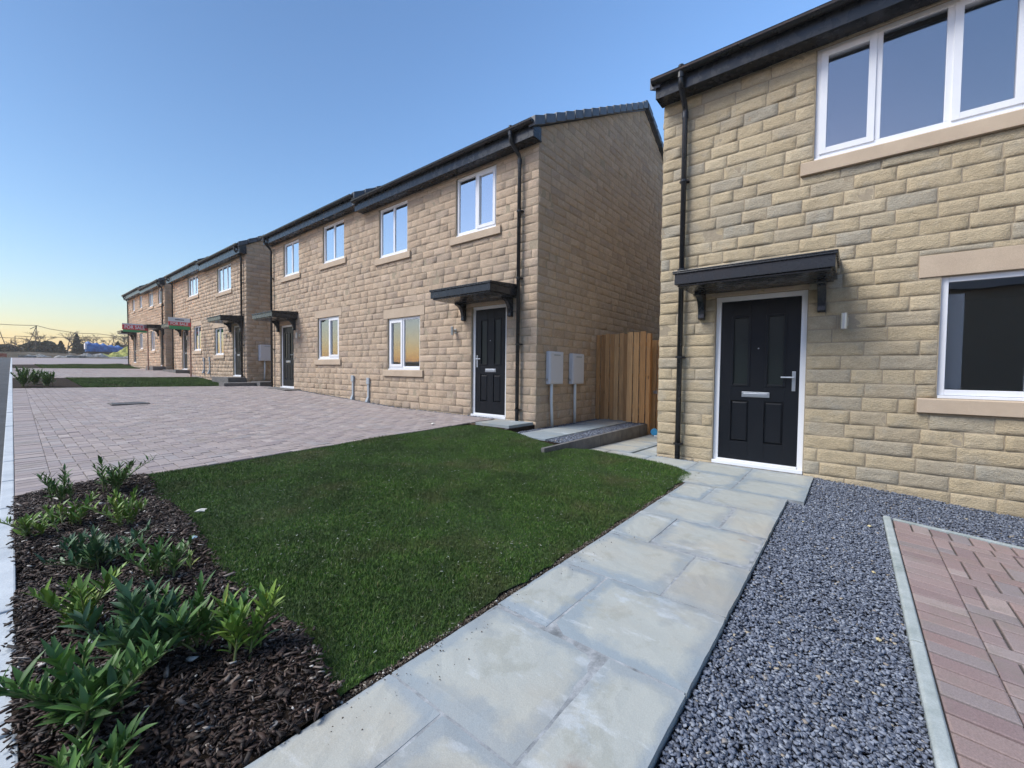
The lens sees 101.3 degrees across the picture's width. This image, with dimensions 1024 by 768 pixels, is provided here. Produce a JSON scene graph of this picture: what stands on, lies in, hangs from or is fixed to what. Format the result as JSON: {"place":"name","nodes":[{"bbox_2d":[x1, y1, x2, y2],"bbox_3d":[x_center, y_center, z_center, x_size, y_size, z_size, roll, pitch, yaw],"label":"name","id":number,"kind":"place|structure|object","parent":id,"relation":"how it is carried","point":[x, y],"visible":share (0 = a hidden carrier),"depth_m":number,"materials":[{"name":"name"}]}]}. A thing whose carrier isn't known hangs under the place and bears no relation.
{"place":"outdoors","nodes":[
{"label":"outdoors","id":0,"kind":"place"},
{"bbox_2d":[0,358,10,490],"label":"road","id":1,"kind":"structure","parent":0,"point":[4,371],"depth_m":9.24,"materials":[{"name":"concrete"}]},
{"bbox_2d":[12,358,127,364],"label":"block paving","id":2,"kind":"structure","parent":0,"point":[63,361],"depth_m":32.60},
{"bbox_2d":[34,363,139,368],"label":"grass","id":3,"kind":"structure","parent":0,"point":[109,366],"depth_m":24.41,"materials":[{"name":"green plant"}]},
{"bbox_2d":[12,368,201,377],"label":"block paving","id":4,"kind":"structure","parent":0,"point":[70,372],"depth_m":18.57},
{"bbox_2d":[122,323,148,369],"bbox_3d":[-19.912,-1.963,22.228,0.087,2.460,1.050,2,2,39],"label":"sale sign","id":5,"kind":"object","parent":4,"relation":"on","point":[129,327],"visible":0.95,"depth_m":22.24,"materials":[{"name":"brown"}]},
{"bbox_2d":[146,366,164,369],"bbox_3d":[-19.474,-0.821,22.929,1.641,0.309,0.525,2,2,39],"label":"step","id":6,"kind":"object","parent":4,"relation":"on","point":[156,367],"visible":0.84,"depth_m":22.44,"materials":[{"name":"concrete"}]},
{"bbox_2d":[168,317,191,376],"bbox_3d":[-14.216,-1.565,17.993,0.087,2.560,0.790,2,2,39],"label":"sale sign","id":7,"kind":"object","parent":4,"relation":"on","point":[179,323],"visible":0.98,"depth_m":18.01,"materials":[{"name":"brown"}]},
{"bbox_2d":[43,386,183,387],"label":"lawn soil","id":8,"kind":"structure","parent":0,"point":[88,387],"depth_m":11.85,"materials":[{"name":"brown soil"}]},
{"bbox_2d":[212,377,245,382],"bbox_3d":[-10.619,-0.111,15.736,1.793,0.309,0.575,2,2,39],"label":"step","id":9,"kind":"object","parent":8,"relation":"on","point":[227,379],"visible":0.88,"depth_m":15.25,"materials":[{"name":"concrete"}]},
{"bbox_2d":[66,377,218,386],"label":"grass","id":10,"kind":"structure","parent":0,"point":[134,381],"depth_m":14.53,"materials":[{"name":"green plant"}]},
{"bbox_2d":[219,381,270,386],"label":"path","id":11,"kind":"structure","parent":0,"point":[259,383],"depth_m":14.83,"materials":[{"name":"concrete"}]},
{"bbox_2d":[13,386,492,495],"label":"block paving","id":12,"kind":"structure","parent":0,"point":[233,416],"depth_m":6.55,"materials":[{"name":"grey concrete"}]},
{"bbox_2d":[107,402,149,405],"bbox_3d":[-7.926,0.414,8.687,0.520,0.046,0.580,2,2,39],"label":"drain cover","id":13,"kind":"object","parent":12,"relation":"on","point":[123,403],"visible":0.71,"depth_m":8.56,"materials":[{"name":"metal"}]},
{"bbox_2d":[263,387,300,390],"bbox_3d":[-7.288,0.281,13.110,1.993,0.310,0.474,2,2,39],"label":"step","id":14,"kind":"object","parent":12,"relation":"on","point":[285,389],"visible":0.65,"depth_m":12.66,"materials":[{"name":"concrete"}]},
{"bbox_2d":[267,386,696,461],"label":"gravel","id":15,"kind":"structure","parent":12,"relation":"on","point":[418,409],"depth_m":9.52,"materials":[{"name":"stone"}]},
{"bbox_2d":[0,352,655,764],"bbox_3d":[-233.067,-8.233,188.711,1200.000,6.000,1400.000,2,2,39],"label":"ground","id":16,"kind":"structure","parent":0,"point":[16,354],"depth_m":48.51,"materials":[{"name":"grey concrete"}]},
{"bbox_2d":[0,358,18,767],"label":"kerb","id":17,"kind":"structure","parent":16,"relation":"on","point":[7,578],"depth_m":2.20,"materials":[{"name":"concrete"}]},
{"bbox_2d":[0,344,21,351],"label":"shrub","id":18,"kind":"object","parent":16,"relation":"on","point":[10,348],"visible":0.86,"depth_m":65.01,"materials":[{"name":"green plant"}]},
{"bbox_2d":[4,337,28,345],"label":"bare tree","id":19,"kind":"object","parent":16,"relation":"on","point":[16,342],"visible":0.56,"depth_m":77.56,"materials":[{"name":"brown plant"}]},
{"bbox_2d":[12,364,39,367],"bbox_3d":[-26.599,-0.983,22.906,5.560,0.190,0.950,2,2,39],"label":"planting bed","id":20,"kind":"object","parent":16,"relation":"on","point":[26,365],"visible":0.96,"depth_m":22.83,"materials":[{"name":"soil"}]},
{"bbox_2d":[27,326,36,348],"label":"pole frame","id":21,"kind":"object","parent":16,"relation":"on","point":[32,335],"visible":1,"depth_m":56.77,"materials":[{"name":"brown"}]},
{"bbox_2d":[21,336,101,337],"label":"overhead cable","id":22,"kind":"object","parent":21,"relation":"attached to","point":[68,337],"visible":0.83,"depth_m":59.56,"materials":[{"name":"brown"}]},
{"bbox_2d":[18,341,52,351],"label":"shrub","id":23,"kind":"object","parent":16,"relation":"on","point":[41,347],"visible":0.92,"depth_m":64.93,"materials":[{"name":"green plant"}]},
{"bbox_2d":[18,330,56,341],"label":"bare tree","id":24,"kind":"object","parent":16,"relation":"on","point":[41,337],"visible":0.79,"depth_m":78.11,"materials":[{"name":"brown plant"}]},
{"bbox_2d":[27,354,50,356],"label":"rubble heap","id":25,"kind":"object","parent":16,"relation":"on","point":[39,355],"visible":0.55,"depth_m":50.00,"materials":[{"name":"grey stone"}]},
{"bbox_2d":[12,378,81,387],"bbox_3d":[-14.514,-0.056,12.994,4.860,0.172,1.300,2,2,39],"label":"planting bed","id":26,"kind":"object","parent":16,"relation":"on","point":[61,382],"visible":0.63,"depth_m":12.33,"materials":[{"name":"soil"}]},
{"bbox_2d":[10,366,35,386],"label":"laurel shrub","id":27,"kind":"object","parent":26,"relation":"on","point":[22,378],"visible":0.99,"depth_m":11.39,"materials":[{"name":"green plant"}]},
{"bbox_2d":[27,368,43,383],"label":"laurel shrub","id":28,"kind":"object","parent":26,"relation":"on","point":[36,379],"visible":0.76,"depth_m":12.11,"materials":[{"name":"green plant"}]},
{"bbox_2d":[37,370,55,385],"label":"laurel shrub","id":29,"kind":"object","parent":26,"relation":"on","point":[47,378],"visible":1,"depth_m":11.78,"materials":[{"name":"green plant"}]},
{"bbox_2d":[42,340,57,352],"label":"shrub","id":30,"kind":"object","parent":16,"relation":"on","point":[53,345],"visible":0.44,"depth_m":67.65,"materials":[{"name":"green plant"}]},
{"bbox_2d":[52,341,67,352],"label":"conifer","id":31,"kind":"object","parent":16,"relation":"on","point":[60,348],"visible":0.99,"depth_m":67.32,"materials":[{"name":"green plant"}]},
{"bbox_2d":[53,355,72,357],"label":"rubble heap","id":32,"kind":"object","parent":16,"relation":"on","point":[59,356],"visible":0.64,"depth_m":50.14,"materials":[{"name":"grey stone"}]},
{"bbox_2d":[58,331,87,353],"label":"bare tree","id":33,"kind":"object","parent":16,"relation":"on","point":[72,335],"visible":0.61,"depth_m":82.50,"materials":[{"name":"brown plant"}]},
{"bbox_2d":[68,333,83,353],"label":"conifer","id":34,"kind":"object","parent":16,"relation":"on","point":[77,347],"visible":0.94,"depth_m":65.90,"materials":[{"name":"green plant"}]},
{"bbox_2d":[67,355,85,357],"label":"rubble heap","id":35,"kind":"object","parent":16,"relation":"on","point":[77,356],"visible":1,"depth_m":49.49,"materials":[{"name":"grey stone"}]},
{"bbox_2d":[70,335,102,343],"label":"bare tree","id":36,"kind":"object","parent":16,"relation":"on","point":[89,340],"visible":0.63,"depth_m":82.26,"materials":[{"name":"brown plant"}]},
{"bbox_2d":[78,353,107,356],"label":"rubble heap","id":37,"kind":"object","parent":16,"relation":"on","point":[93,355],"visible":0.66,"depth_m":54.29,"materials":[{"name":"grey stone"}]},
{"bbox_2d":[84,341,122,354],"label":"covered stack","id":38,"kind":"object","parent":16,"relation":"on","point":[93,348],"visible":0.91,"depth_m":63.83,"materials":[{"name":"blue plastic"}]},
{"bbox_2d":[99,332,124,344],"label":"bare tree","id":39,"kind":"object","parent":16,"relation":"on","point":[122,343],"visible":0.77,"depth_m":86.09,"materials":[{"name":"brown plant"}]},
{"bbox_2d":[103,353,123,356],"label":"spoil heap","id":40,"kind":"object","parent":16,"relation":"on","point":[115,355],"visible":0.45,"depth_m":57.79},
{"bbox_2d":[109,346,127,356],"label":"spoil heap","id":41,"kind":"object","parent":16,"relation":"on","point":[123,352],"visible":0.26,"depth_m":61.26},
{"bbox_2d":[116,334,127,344],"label":"bare tree","id":42,"kind":"object","parent":16,"relation":"on","point":[124,339],"visible":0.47,"depth_m":89.02,"materials":[{"name":"brown plant"}]},
{"bbox_2d":[117,277,171,369],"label":"stone house","id":43,"kind":"structure","parent":16,"relation":"on","point":[149,306],"depth_m":24.46,"materials":[{"name":"beige stone"}]},
{"bbox_2d":[131,299,134,313],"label":"window","id":44,"kind":"structure","parent":43,"relation":"in","point":[133,312],"depth_m":27.50,"materials":[{"name":"white plastic"}]},
{"bbox_2d":[138,296,142,310],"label":"window","id":45,"kind":"structure","parent":43,"relation":"in","point":[141,308],"depth_m":26.27,"materials":[{"name":"white plastic"}]},
{"bbox_2d":[139,333,142,351],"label":"window","id":46,"kind":"structure","parent":43,"relation":"in","point":[141,335],"depth_m":26.34,"materials":[{"name":"white plastic"}]},
{"bbox_2d":[147,291,153,309],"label":"window","id":47,"kind":"structure","parent":43,"relation":"in","point":[151,293],"depth_m":24.60,"materials":[{"name":"white plastic"}]},
{"bbox_2d":[150,330,155,352],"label":"window","id":48,"kind":"structure","parent":43,"relation":"in","point":[153,332],"depth_m":24.46,"materials":[{"name":"white plastic"}]},
{"bbox_2d":[157,288,162,306],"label":"window","id":49,"kind":"structure","parent":43,"relation":"in","point":[159,305],"depth_m":23.30,"materials":[{"name":"white plastic"}]},
{"bbox_2d":[0,473,344,767],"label":"mulch","id":50,"kind":"object","parent":16,"relation":"on","point":[24,504],"visible":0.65,"depth_m":1.57,"materials":[{"name":"brown wood"}]},
{"bbox_2d":[0,511,53,540],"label":"laurel shrub","id":51,"kind":"object","parent":50,"relation":"on","point":[26,523],"visible":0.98,"depth_m":2.54,"materials":[{"name":"green plant"}]},
{"bbox_2d":[35,463,74,500],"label":"laurel shrub","id":52,"kind":"object","parent":50,"relation":"on","point":[53,486],"visible":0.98,"depth_m":3.14,"materials":[{"name":"green plant"}]},
{"bbox_2d":[40,489,98,532],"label":"laurel shrub","id":53,"kind":"object","parent":50,"relation":"on","point":[73,515],"visible":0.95,"depth_m":2.75,"materials":[{"name":"green plant"}]},
{"bbox_2d":[21,562,128,642],"bbox_3d":[-1.759,0.892,1.766,0.260,0.296,0.310,1,2,8],"label":"laurel shrub","id":54,"kind":"object","parent":50,"relation":"on","point":[80,597],"visible":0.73,"depth_m":1.70,"materials":[{"name":"green plant"}]},
{"bbox_2d":[0,615,182,739],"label":"laurel shrub","id":55,"kind":"object","parent":50,"relation":"on","point":[82,695],"visible":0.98,"depth_m":1.30,"materials":[{"name":"green plant"}]},
{"bbox_2d":[34,518,150,571],"bbox_3d":[-2.282,0.874,2.302,0.324,0.282,0.458,2,2,39],"label":"laurel shrub","id":56,"kind":"object","parent":50,"relation":"on","point":[94,552],"visible":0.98,"depth_m":2.26,"materials":[{"name":"green plant"}]},
{"bbox_2d":[34,706,156,767],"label":"laurel shrub","id":57,"kind":"object","parent":50,"relation":"on","point":[116,743],"visible":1,"depth_m":1.19,"materials":[{"name":"green plant"}]},
{"bbox_2d":[77,484,148,528],"bbox_3d":[-2.625,0.814,2.789,0.334,0.298,0.245,1,2,12],"label":"laurel shrub","id":58,"kind":"object","parent":50,"relation":"on","point":[120,508],"visible":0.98,"depth_m":2.78,"materials":[{"name":"green plant"}]},
{"bbox_2d":[91,454,155,493],"bbox_3d":[-3.176,0.725,3.477,0.342,0.332,0.417,2,2,39],"label":"laurel shrub","id":59,"kind":"object","parent":50,"relation":"on","point":[113,480],"visible":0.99,"depth_m":3.40,"materials":[{"name":"green plant"}]},
{"bbox_2d":[57,574,197,671],"bbox_3d":[-1.401,0.894,1.551,0.465,0.335,0.295,1,2,22],"label":"laurel shrub","id":60,"kind":"object","parent":50,"relation":"on","point":[130,600],"visible":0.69,"depth_m":1.53,"materials":[{"name":"green plant"}]},
{"bbox_2d":[118,532,197,578],"bbox_3d":[-1.832,0.898,2.169,0.280,0.248,0.305,2,2,39],"label":"laurel shrub","id":61,"kind":"object","parent":50,"relation":"on","point":[157,562],"visible":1,"depth_m":2.18,"materials":[{"name":"green plant"}]},
{"bbox_2d":[164,548,199,569],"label":"laurel shrub","id":62,"kind":"object","parent":50,"relation":"on","point":[189,561],"visible":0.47,"depth_m":2.30,"materials":[{"name":"green plant"}]},
{"bbox_2d":[113,570,266,657],"bbox_3d":[-1.217,0.918,1.626,0.450,0.318,0.268,0,2,-5],"label":"laurel shrub","id":63,"kind":"object","parent":50,"relation":"on","point":[205,622],"visible":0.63,"depth_m":1.66,"materials":[{"name":"green plant"}]},
{"bbox_2d":[208,578,285,663],"bbox_3d":[-1.052,0.918,1.668,0.251,0.295,0.278,-1,2,-39],"label":"laurel shrub","id":64,"kind":"object","parent":50,"relation":"on","point":[235,627],"visible":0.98,"depth_m":1.64,"materials":[{"name":"green plant"}]},
{"bbox_2d":[163,370,188,373],"bbox_3d":[-16.311,-0.543,20.372,2.394,0.311,0.523,2,2,39],"label":"step","id":65,"kind":"object","parent":16,"relation":"on","point":[179,371],"visible":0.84,"depth_m":19.67,"materials":[{"name":"concrete"}]},
{"bbox_2d":[161,235,270,381],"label":"stone house","id":66,"kind":"structure","parent":16,"relation":"on","point":[219,298],"depth_m":16.53,"materials":[{"name":"beige stone"}]},
{"bbox_2d":[184,332,187,367],"bbox_3d":[-15.804,-1.641,20.366,0.706,1.770,0.106,2,2,39],"label":"door","id":67,"kind":"structure","parent":66,"relation":"in","point":[185,341],"depth_m":20.47,"materials":[{"name":"black"}]},
{"bbox_2d":[186,275,198,300],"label":"window","id":68,"kind":"structure","parent":66,"relation":"in","point":[193,281],"depth_m":19.41,"materials":[{"name":"white plastic"}]},
{"bbox_2d":[192,320,201,353],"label":"window","id":69,"kind":"structure","parent":66,"relation":"in","point":[197,350],"depth_m":19.07,"materials":[{"name":"white plastic"}]},
{"bbox_2d":[213,323,224,358],"bbox_3d":[-11.925,-1.784,17.345,1.370,1.480,0.385,2,2,39],"label":"window","id":70,"kind":"structure","parent":66,"relation":"in","point":[219,331],"depth_m":17.28,"materials":[{"name":"white plastic"}]},
{"bbox_2d":[215,263,231,297],"bbox_3d":[-11.386,-4.131,16.854,1.850,1.175,0.385,2,2,39],"label":"window","id":71,"kind":"structure","parent":66,"relation":"in","point":[224,273],"depth_m":16.82,"materials":[{"name":"white plastic"}]},
{"bbox_2d":[235,327,240,374],"bbox_3d":[-10.434,-1.258,16.022,0.716,1.820,0.106,2,2,39],"label":"door","id":72,"kind":"structure","parent":66,"relation":"in","point":[237,330],"depth_m":16.07,"materials":[{"name":"black"}]},
{"bbox_2d":[251,100,663,428],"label":"stone house","id":73,"kind":"structure","parent":16,"relation":"on","point":[511,272],"depth_m":8.77,"materials":[{"name":"beige stone"}]},
{"bbox_2d":[283,327,293,385],"bbox_3d":[-7.081,-0.869,13.313,0.836,1.870,0.106,2,2,39],"label":"door","id":74,"kind":"structure","parent":73,"relation":"in","point":[288,334],"depth_m":13.34,"materials":[{"name":"black"}]},
{"bbox_2d":[280,239,300,282],"bbox_3d":[-6.734,-3.804,13.091,1.330,1.185,0.385,2,2,39],"label":"window","id":75,"kind":"structure","parent":73,"relation":"in","point":[291,249],"depth_m":13.01,"materials":[{"name":"white plastic"}]},
{"bbox_2d":[314,307,341,364],"bbox_3d":[-5.001,-1.303,11.745,1.480,1.530,0.385,2,2,39],"label":"window","id":76,"kind":"structure","parent":73,"relation":"in","point":[328,327],"depth_m":11.63,"materials":[{"name":"white plastic"}]},
{"bbox_2d":[319,219,346,269],"bbox_3d":[-4.749,-3.770,11.483,1.400,1.185,0.385,2,2,39],"label":"window","id":77,"kind":"structure","parent":73,"relation":"in","point":[333,233],"depth_m":11.39,"materials":[{"name":"white plastic"}]},
{"bbox_2d":[374,200,410,265],"bbox_3d":[-2.653,-3.473,9.791,1.360,1.305,0.385,2,2,39],"label":"window","id":78,"kind":"structure","parent":73,"relation":"in","point":[393,218],"depth_m":9.70,"materials":[{"name":"white plastic"}]},
{"bbox_2d":[383,305,424,376],"bbox_3d":[-2.370,-0.950,9.620,1.500,1.550,0.385,2,2,39],"label":"window","id":79,"kind":"structure","parent":73,"relation":"in","point":[404,333],"depth_m":9.53,"materials":[{"name":"white plastic"}]},
{"bbox_2d":[449,165,501,245],"bbox_3d":[-0.610,-3.402,8.137,1.340,1.295,0.385,2,2,39],"label":"window","id":80,"kind":"structure","parent":73,"relation":"in","point":[476,192],"depth_m":8.02,"materials":[{"name":"white plastic"}]},
{"bbox_2d":[475,307,505,414],"bbox_3d":[-0.418,-0.424,7.923,0.756,1.977,0.106,2,2,39],"label":"door","id":81,"kind":"structure","parent":73,"relation":"in","point":[490,323],"depth_m":7.92,"materials":[{"name":"black"}]},
{"bbox_2d":[472,423,640,444],"bbox_3d":[1.006,0.930,7.755,1.940,0.465,3.320,2,2,39],"label":"raised bed","id":82,"kind":"object","parent":16,"relation":"on","point":[521,429],"visible":0.11,"depth_m":6.88,"materials":[{"name":"soil"}]},
{"bbox_2d":[476,419,532,428],"bbox_3d":[-0.129,0.674,7.197,0.738,0.054,0.663,2,2,39],"label":"step","id":83,"kind":"object","parent":82,"relation":"on","point":[503,423],"visible":0.98,"depth_m":7.05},
{"bbox_2d":[516,418,644,442],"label":"gravel","id":84,"kind":"structure","parent":82,"relation":"on","point":[572,437],"depth_m":6.99,"materials":[{"name":"grey gravel"}]},
{"bbox_2d":[541,423,650,452],"bbox_3d":[1.616,1.018,6.910,0.053,0.458,3.892,2,2,39],"label":"retaining edge","id":85,"kind":"object","parent":16,"relation":"on","point":[615,436],"visible":0.45,"depth_m":6.68,"materials":[{"name":"concrete"}]},
{"bbox_2d":[626,331,651,434],"bbox_3d":[2.463,0.051,8.188,0.470,2.127,0.120,2,2,39],"label":"timber fence","id":86,"kind":"object","parent":16,"relation":"on","point":[644,404],"visible":0.96,"depth_m":8.11,"materials":[{"name":"brown wood"}]},
{"bbox_2d":[650,0,1023,520],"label":"stone house","id":87,"kind":"structure","parent":16,"relation":"on","point":[842,274],"depth_m":4.64,"materials":[{"name":"beige stone"}]},
{"bbox_2d":[651,340,658,429],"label":"timber gate","id":88,"kind":"structure","parent":87,"relation":"attached to","point":[654,384],"depth_m":8.18,"materials":[{"name":"brown wood"}]},
{"bbox_2d":[718,296,801,466],"bbox_3d":[2.986,-0.037,5.109,0.836,1.975,0.106,2,2,39],"label":"door","id":89,"kind":"structure","parent":87,"relation":"in","point":[761,338],"depth_m":5.09,"materials":[{"name":"black"}]},
{"bbox_2d":[800,0,1023,177],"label":"window","id":90,"kind":"structure","parent":87,"relation":"in","point":[956,126],"depth_m":4.15,"materials":[{"name":"white plastic"}]},
{"bbox_2d":[916,245,1023,417],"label":"window","id":91,"kind":"structure","parent":87,"relation":"in","point":[1009,257],"depth_m":3.96,"materials":[{"name":"white plastic"}]},
{"bbox_2d":[658,477,1023,767],"bbox_3d":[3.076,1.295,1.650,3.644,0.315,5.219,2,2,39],"label":"gravel","id":92,"kind":"structure","parent":16,"relation":"on","point":[777,683],"depth_m":1.80,"materials":[{"name":"grey gravel"}]},
{"bbox_2d":[883,516,1023,767],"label":"edging","id":93,"kind":"object","parent":16,"relation":"on","point":[940,744],"visible":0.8,"depth_m":1.76,"materials":[{"name":"concrete"}]},
{"bbox_2d":[892,521,1023,767],"bbox_3d":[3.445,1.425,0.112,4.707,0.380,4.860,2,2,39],"label":"block paving","id":94,"kind":"structure","parent":16,"relation":"on","point":[985,721],"depth_m":1.98,"materials":[{"name":"brick"}]},
{"bbox_2d":[0,0,830,350],"label":"sky","id":95,"kind":"structure","parent":0,"point":[141,141],"materials":[{"name":"blue"}]},
{"bbox_2d":[149,425,691,702],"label":"grass","id":96,"kind":"structure","parent":0,"point":[227,470],"depth_m":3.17,"materials":[{"name":"green plant"}]},
{"bbox_2d":[194,508,206,511],"bbox_3d":[-2.231,0.903,3.011,0.076,0.019,0.048,-1,2,-36],"label":"paper scrap","id":97,"kind":"object","parent":96,"relation":"on","point":[201,510],"visible":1,"depth_m":3.00,"materials":[{"name":"grey paper"}]},
{"bbox_2d":[244,434,813,767],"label":"path","id":98,"kind":"structure","parent":0,"point":[505,691],"depth_m":1.69,"materials":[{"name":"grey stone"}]},
{"bbox_2d":[284,480,698,743],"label":"soil crumbs","id":99,"kind":"object","parent":98,"relation":"on","point":[493,608],"visible":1,"depth_m":1.88,"materials":[{"name":"brown soil"}]},
{"bbox_2d":[322,472,699,713],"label":"lawn edge soil","id":100,"kind":"structure","parent":98,"relation":"on","point":[371,677],"depth_m":1.93,"materials":[{"name":"brown soil"}]},
{"bbox_2d":[651,428,656,436],"bbox_3d":[2.662,0.901,7.835,0.149,0.138,0.119,2,2,39],"label":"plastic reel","id":101,"kind":"object","parent":98,"relation":"on","point":[654,431],"visible":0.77,"depth_m":7.79,"materials":[{"name":"blue plastic"}]},
{"bbox_2d":[520,419,631,440],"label":"path","id":102,"kind":"structure","parent":0,"point":[554,432],"depth_m":7.10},
{"bbox_2d":[595,333,627,420],"bbox_3d":[2.059,-0.142,8.614,0.725,1.777,0.080,2,2,39],"label":"timber fence","id":103,"kind":"object","parent":102,"relation":"on","point":[606,347],"visible":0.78,"depth_m":8.60,"materials":[{"name":"brown wood"}]},
{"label":"pole frame","id":104,"kind":"object","parent":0,"visible":0},
{"bbox_2d":[0,324,127,337],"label":"overhead cable","id":105,"kind":"object","parent":104,"relation":"attached to","point":[60,330],"visible":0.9,"depth_m":58.49,"materials":[{"name":"brown"}]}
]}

